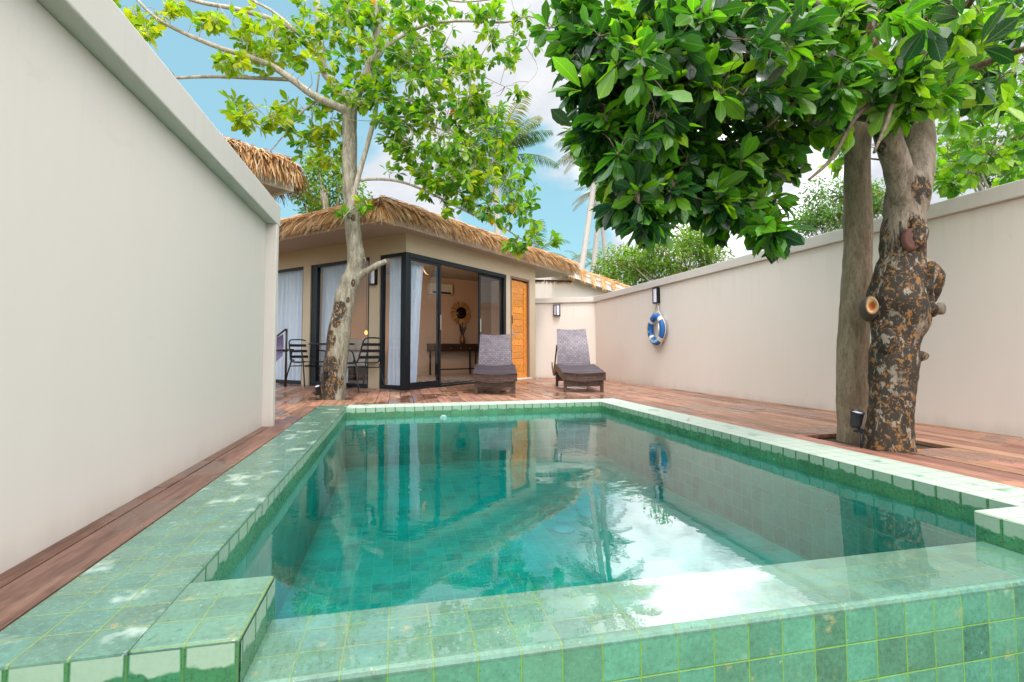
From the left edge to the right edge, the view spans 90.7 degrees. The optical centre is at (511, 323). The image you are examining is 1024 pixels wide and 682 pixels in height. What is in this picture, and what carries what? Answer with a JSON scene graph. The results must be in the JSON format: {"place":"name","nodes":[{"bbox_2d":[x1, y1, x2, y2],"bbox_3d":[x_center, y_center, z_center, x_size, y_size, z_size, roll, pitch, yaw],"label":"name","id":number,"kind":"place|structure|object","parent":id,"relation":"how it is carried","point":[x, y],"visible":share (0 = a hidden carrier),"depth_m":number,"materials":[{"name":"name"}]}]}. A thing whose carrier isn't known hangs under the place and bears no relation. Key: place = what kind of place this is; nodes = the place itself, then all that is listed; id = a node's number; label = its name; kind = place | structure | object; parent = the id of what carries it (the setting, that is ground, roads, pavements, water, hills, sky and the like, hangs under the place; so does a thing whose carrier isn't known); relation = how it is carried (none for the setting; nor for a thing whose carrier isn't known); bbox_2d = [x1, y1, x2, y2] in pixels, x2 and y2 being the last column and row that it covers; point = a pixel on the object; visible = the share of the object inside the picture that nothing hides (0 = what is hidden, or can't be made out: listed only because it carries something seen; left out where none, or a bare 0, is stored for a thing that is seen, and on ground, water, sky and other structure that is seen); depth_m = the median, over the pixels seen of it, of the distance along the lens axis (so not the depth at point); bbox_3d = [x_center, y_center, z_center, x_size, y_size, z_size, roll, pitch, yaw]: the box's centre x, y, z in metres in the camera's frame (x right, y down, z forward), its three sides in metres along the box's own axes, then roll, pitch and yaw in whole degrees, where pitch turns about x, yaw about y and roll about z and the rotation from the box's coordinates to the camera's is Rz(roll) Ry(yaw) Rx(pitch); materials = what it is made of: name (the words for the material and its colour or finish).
{"place":"outdoors","nodes":[
{"label":"outdoors","id":0,"kind":"place"},
{"bbox_2d":[0,398,1023,681],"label":"swimming pool","id":1,"kind":"structure","parent":0,"point":[578,540],"depth_m":2.02,"materials":[{"name":"tile"}]},
{"bbox_2d":[0,378,1023,630],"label":"deck","id":2,"kind":"structure","parent":0,"point":[28,584],"depth_m":3.27,"materials":[{"name":"brown wood"}]},
{"bbox_2d":[222,134,311,207],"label":"thatched house","id":3,"kind":"structure","parent":2,"relation":"on","point":[276,176],"depth_m":5.46,"materials":[{"name":"plant"}]},
{"bbox_2d":[276,328,293,386],"bbox_3d":[-4.165,0.568,8.494,1.003,0.982,0.384,1,-3,-13],"label":"hammock chair","id":4,"kind":"object","parent":2,"relation":"on","point":[280,350],"visible":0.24,"depth_m":8.45,"materials":[{"name":"purple fabric"}]},
{"bbox_2d":[287,339,324,386],"bbox_3d":[-3.552,0.670,8.786,0.590,0.813,0.533,-2,-4,31],"label":"bistro chair","id":5,"kind":"object","parent":2,"relation":"on","point":[302,356],"visible":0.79,"depth_m":8.74,"materials":[{"name":"black paint"}]},
{"bbox_2d":[308,343,354,344],"bbox_3d":[-2.992,0.689,8.382,0.740,0.725,0.740,1,-3,-13],"label":"bistro table","id":6,"kind":"object","parent":2,"relation":"on","point":[325,343],"visible":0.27,"depth_m":8.08,"materials":[{"name":"black paint"}]},
{"bbox_2d":[347,337,384,390],"bbox_3d":[-2.374,0.626,7.994,0.590,0.813,0.533,-2,-4,36],"label":"bistro chair","id":7,"kind":"object","parent":2,"relation":"on","point":[366,357],"visible":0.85,"depth_m":7.86,"materials":[{"name":"black paint"}]},
{"bbox_2d":[473,334,516,393],"bbox_3d":[-0.265,0.584,7.945,0.620,0.877,1.955,0,-3,-2],"label":"sun lounger","id":8,"kind":"object","parent":2,"relation":"on","point":[495,367],"visible":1,"depth_m":7.99,"materials":[{"name":"grey fabric"}]},
{"bbox_2d":[551,329,605,391],"bbox_3d":[1.026,0.547,8.163,0.620,0.968,1.955,0,-3,0],"label":"sun lounger","id":9,"kind":"object","parent":2,"relation":"on","point":[573,366],"visible":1,"depth_m":8.42,"materials":[{"name":"grey wicker"}]},
{"bbox_2d":[850,410,865,447],"bbox_3d":[2.129,0.660,3.102,0.103,0.258,0.085,1,-3,-13],"label":"garden spotlight","id":10,"kind":"object","parent":2,"relation":"on","point":[856,418],"visible":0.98,"depth_m":3.10,"materials":[{"name":"black paint"}]},
{"bbox_2d":[118,0,1023,285],"label":"sky","id":11,"kind":"structure","parent":0,"point":[183,55],"materials":[{"name":"blue"}]},
{"bbox_2d":[345,390,935,448],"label":"soil","id":12,"kind":"structure","parent":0,"point":[918,446],"depth_m":3.43,"materials":[{"name":"soil"}]},
{"bbox_2d":[0,0,280,573],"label":"garden wall","id":13,"kind":"structure","parent":12,"relation":"on","point":[140,210],"depth_m":1.88,"materials":[{"name":"paint"}]},
{"bbox_2d":[314,385,320,399],"bbox_3d":[-2.388,0.871,6.192,0.091,0.247,0.094,0,-3,7],"label":"garden spotlight","id":14,"kind":"object","parent":12,"relation":"on","point":[317,389],"visible":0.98,"depth_m":6.18,"materials":[{"name":"black paint"}]},
{"bbox_2d":[113,0,562,399],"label":"leaning tree","id":15,"kind":"object","parent":12,"relation":"on","point":[370,81],"visible":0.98,"depth_m":6.38,"materials":[{"name":"green plant"}]},
{"bbox_2d":[323,371,328,387],"bbox_3d":[-2.297,0.691,6.232,0.067,0.219,0.088,2,-4,-37],"label":"garden spotlight","id":16,"kind":"object","parent":15,"relation":"attached to","point":[325,374],"visible":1,"depth_m":6.21,"materials":[{"name":"black paint"}]},
{"bbox_2d":[276,195,582,389],"bbox_3d":[-2.402,-0.368,11.380,6.325,3.350,7.546,-2,-4,32],"label":"villa","id":17,"kind":"object","parent":12,"relation":"on","point":[470,263],"visible":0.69,"depth_m":9.07,"materials":[{"name":"paint"}]},
{"bbox_2d":[276,270,302,379],"bbox_3d":[-4.283,0.045,9.658,1.340,2.090,0.079,-2,-4,32],"label":"curtain","id":18,"kind":"object","parent":17,"relation":"hanging from","point":[289,303],"visible":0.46,"depth_m":9.62,"materials":[{"name":"white fabric"}]},
{"bbox_2d":[276,267,302,383],"bbox_3d":[-4.336,0.047,9.555,1.356,2.135,0.070,-2,-4,32],"label":"window","id":19,"kind":"structure","parent":17,"relation":"in","point":[299,268],"depth_m":9.31,"materials":[{"name":"black metal"}]},
{"bbox_2d":[320,264,347,382],"bbox_3d":[-3.123,0.004,8.929,0.680,2.090,0.078,-2,-4,32],"label":"curtain","id":20,"kind":"object","parent":17,"relation":"hanging from","point":[332,276],"visible":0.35,"depth_m":9.04,"materials":[{"name":"white fabric"}]},
{"bbox_2d":[310,257,369,387],"bbox_3d":[-2.940,-0.002,8.676,1.516,2.135,0.070,-2,-4,32],"label":"window","id":21,"kind":"structure","parent":17,"relation":"in","point":[316,269],"depth_m":8.98,"materials":[{"name":"black metal"}]},
{"bbox_2d":[319,338,366,374],"bbox_3d":[-3.629,0.680,10.789,1.620,0.760,1.510,1,-3,-13],"label":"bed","id":22,"kind":"object","parent":17,"relation":"on","point":[356,347],"visible":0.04,"depth_m":10.15,"materials":[{"name":"white fabric"}]},
{"bbox_2d":[365,293,367,334],"bbox_3d":[-3.304,-0.414,11.492,0.070,1.340,0.068,1,-3,-13],"label":"pendant lamp","id":23,"kind":"object","parent":17,"relation":"hanging from","point":[366,332],"visible":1,"depth_m":11.48,"materials":[{"name":"glass"}]},
{"bbox_2d":[368,269,377,284],"bbox_3d":[-2.256,-0.754,8.162,0.150,0.260,0.094,-2,-4,32],"label":"wall lamp","id":24,"kind":"object","parent":17,"relation":"attached to","point":[372,277],"visible":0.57,"depth_m":8.12,"materials":[{"name":"black metal"}]},
{"bbox_2d":[379,252,402,389],"bbox_3d":[-1.886,-0.039,8.013,0.499,2.135,0.070,-2,-4,32],"label":"window","id":25,"kind":"structure","parent":17,"relation":"in","point":[383,268],"depth_m":8.09,"materials":[{"name":"black metal"}]},
{"bbox_2d":[387,257,400,384],"bbox_3d":[-1.829,-0.043,8.096,0.401,2.090,0.074,-2,-4,30],"label":"curtain","id":26,"kind":"object","parent":17,"relation":"hanging from","point":[394,328],"visible":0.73,"depth_m":8.13,"materials":[{"name":"white fabric"}]},
{"bbox_2d":[410,262,423,382],"bbox_3d":[-1.593,0.002,8.186,0.078,2.010,0.480,-2,-4,33],"label":"curtain","id":27,"kind":"object","parent":17,"relation":"hanging from","point":[416,276],"visible":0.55,"depth_m":8.21,"materials":[{"name":"white fabric"}]},
{"bbox_2d":[413,261,434,274],"bbox_3d":[-1.710,-1.085,9.695,0.348,0.500,1.175,-2,-4,32],"label":"pendant bulb","id":28,"kind":"object","parent":17,"relation":"hanging from","point":[425,271],"visible":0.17,"depth_m":9.79,"materials":[{"name":"glass"}]},
{"bbox_2d":[427,282,452,295],"bbox_3d":[-1.788,-0.852,12.566,0.620,0.280,0.205,2,-4,-38],"label":"air conditioner","id":29,"kind":"object","parent":17,"relation":"attached to","point":[446,289],"visible":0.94,"depth_m":12.50,"materials":[{"name":"white plastic"}]},
{"bbox_2d":[420,379,472,383],"bbox_3d":[-1.273,1.071,9.367,0.620,0.016,1.150,-2,-4,32],"label":"door mat","id":30,"kind":"object","parent":17,"relation":"attached to","point":[449,381],"depth_m":9.52,"materials":[{"name":"brown fabric"}]},
{"bbox_2d":[427,343,477,374],"bbox_3d":[-1.267,0.893,12.728,1.790,0.771,0.373,2,-4,-38],"label":"console table","id":31,"kind":"object","parent":17,"relation":"on","point":[455,347],"visible":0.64,"depth_m":12.44,"materials":[{"name":"brown wood"}]},
{"bbox_2d":[459,322,467,343],"bbox_3d":[-1.233,0.234,12.775,0.213,0.549,0.220,-2,-3,25],"label":"vase","id":32,"kind":"object","parent":31,"relation":"on","point":[462,338],"visible":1,"depth_m":12.74,"materials":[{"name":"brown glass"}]},
{"bbox_2d":[450,301,470,324],"bbox_3d":[-1.306,-0.268,12.954,0.635,0.623,0.028,2,-4,-38],"label":"sunburst mirror","id":33,"kind":"object","parent":17,"relation":"attached to","point":[460,314],"visible":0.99,"depth_m":12.94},
{"bbox_2d":[512,280,526,377],"bbox_3d":[0.153,0.121,10.682,0.112,2.050,0.674,-2,-4,32],"label":"door","id":34,"kind":"structure","parent":17,"relation":"in","point":[519,300],"depth_m":10.75,"materials":[{"name":"brown wood"}]},
{"bbox_2d":[491,268,630,334],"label":"gabled house","id":35,"kind":"structure","parent":12,"relation":"on","point":[587,284],"depth_m":13.64,"materials":[{"name":"beige paint"}]},
{"bbox_2d":[535,297,595,377],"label":"garden wall","id":36,"kind":"structure","parent":12,"relation":"on","point":[576,313],"depth_m":11.20,"materials":[{"name":"beige paint"}]},
{"bbox_2d":[553,304,559,315],"bbox_3d":[0.988,-0.295,11.180,0.150,0.250,0.094,-1,-3,14],"label":"wall lamp","id":37,"kind":"object","parent":36,"relation":"attached to","point":[556,309],"visible":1,"depth_m":11.15,"materials":[{"name":"black glass"}]},
{"bbox_2d":[527,0,1023,452],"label":"jackfruit tree","id":38,"kind":"object","parent":12,"relation":"on","point":[650,88],"visible":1,"depth_m":2.65,"materials":[{"name":"green plant"}]},
{"bbox_2d":[594,179,1023,437],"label":"garden wall","id":39,"kind":"structure","parent":12,"relation":"on","point":[758,327],"depth_m":5.19,"materials":[{"name":"beige paint"}]},
{"bbox_2d":[646,303,665,347],"bbox_3d":[2.358,0.027,8.286,0.121,0.741,0.606,1,-3,-13],"label":"life ring","id":40,"kind":"object","parent":39,"relation":"attached to","point":[659,339],"visible":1,"depth_m":8.20,"materials":[{"name":"blue plastic"}]},
{"bbox_2d":[652,287,659,303],"bbox_3d":[2.369,-0.462,8.366,0.094,0.260,0.150,1,-3,-13],"label":"wall lamp","id":41,"kind":"object","parent":39,"relation":"attached to","point":[655,295],"visible":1,"depth_m":8.31,"materials":[{"name":"black metal"}]},
{"bbox_2d":[609,0,1023,443],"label":"slender tree","id":42,"kind":"object","parent":12,"relation":"on","point":[852,350],"visible":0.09,"depth_m":3.54,"materials":[{"name":"brown plant"}]},
{"label":"ground","id":43,"kind":"structure","parent":0,"visible":0},
{"bbox_2d":[291,148,375,214],"bbox_3d":[-4.918,-1.093,13.242,2.400,7.225,2.110,-3,-4,40],"label":"garden tree","id":44,"kind":"object","parent":43,"relation":"on","point":[323,198],"visible":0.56,"depth_m":13.12,"materials":[{"name":"green plant"}]},
{"bbox_2d":[434,94,560,234],"bbox_3d":[-0.664,-3.323,22.749,5.804,12.657,5.329,1,-3,-13],"label":"coconut palm","id":45,"kind":"object","parent":43,"relation":"on","point":[517,141],"visible":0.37,"depth_m":22.57,"materials":[{"name":"green plant"}]},
{"bbox_2d":[532,219,568,258],"bbox_3d":[1.300,-1.273,30.948,5.163,9.598,4.059,1,-3,-13],"label":"coconut palm","id":46,"kind":"object","parent":43,"relation":"on","point":[547,244],"visible":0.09,"depth_m":30.91,"materials":[{"name":"green plant"}]},
{"bbox_2d":[554,132,595,268],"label":"coconut palm","id":47,"kind":"object","parent":43,"relation":"on","point":[587,228],"visible":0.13,"depth_m":40.69,"materials":[{"name":"beige plant"}]},
{"bbox_2d":[565,243,589,266],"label":"coconut palm","id":48,"kind":"object","parent":43,"relation":"on","point":[578,256],"visible":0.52,"depth_m":63.82,"materials":[{"name":"green plant"}]},
{"bbox_2d":[572,180,608,273],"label":"coconut palm","id":49,"kind":"object","parent":43,"relation":"on","point":[603,237],"visible":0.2,"depth_m":46.33,"materials":[{"name":"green plant"}]},
{"bbox_2d":[571,241,616,267],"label":"coconut palm","id":50,"kind":"object","parent":43,"relation":"on","point":[588,263],"visible":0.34,"depth_m":59.18,"materials":[{"name":"green plant"}]},
{"bbox_2d":[590,201,600,273],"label":"coconut palm","id":51,"kind":"object","parent":43,"relation":"on","point":[595,244],"depth_m":42.85,"materials":[{"name":"beige plant"}]},
{"bbox_2d":[589,242,642,285],"bbox_3d":[4.783,-0.389,22.580,2.564,6.772,3.074,1,-3,-13],"label":"almond tree","id":52,"kind":"object","parent":43,"relation":"on","point":[604,270],"visible":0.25,"depth_m":22.23,"materials":[{"name":"green plant"}]},
{"bbox_2d":[595,224,734,285],"bbox_3d":[5.930,-0.714,18.890,5.247,7.024,3.893,2,-3,-29],"label":"almond tree","id":53,"kind":"object","parent":43,"relation":"on","point":[638,265],"visible":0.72,"depth_m":18.31,"materials":[{"name":"green plant"}]},
{"bbox_2d":[790,175,885,237],"bbox_3d":[10.325,-1.082,15.644,2.952,7.396,3.665,-2,-3,25],"label":"rain tree","id":54,"kind":"object","parent":43,"relation":"on","point":[827,216],"visible":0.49,"depth_m":15.72,"materials":[{"name":"green plant"}]},
{"bbox_2d":[936,118,1023,191],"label":"garden tree","id":55,"kind":"object","parent":43,"relation":"on","point":[987,182],"visible":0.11,"depth_m":12.09,"materials":[{"name":"green plant"}]}
]}

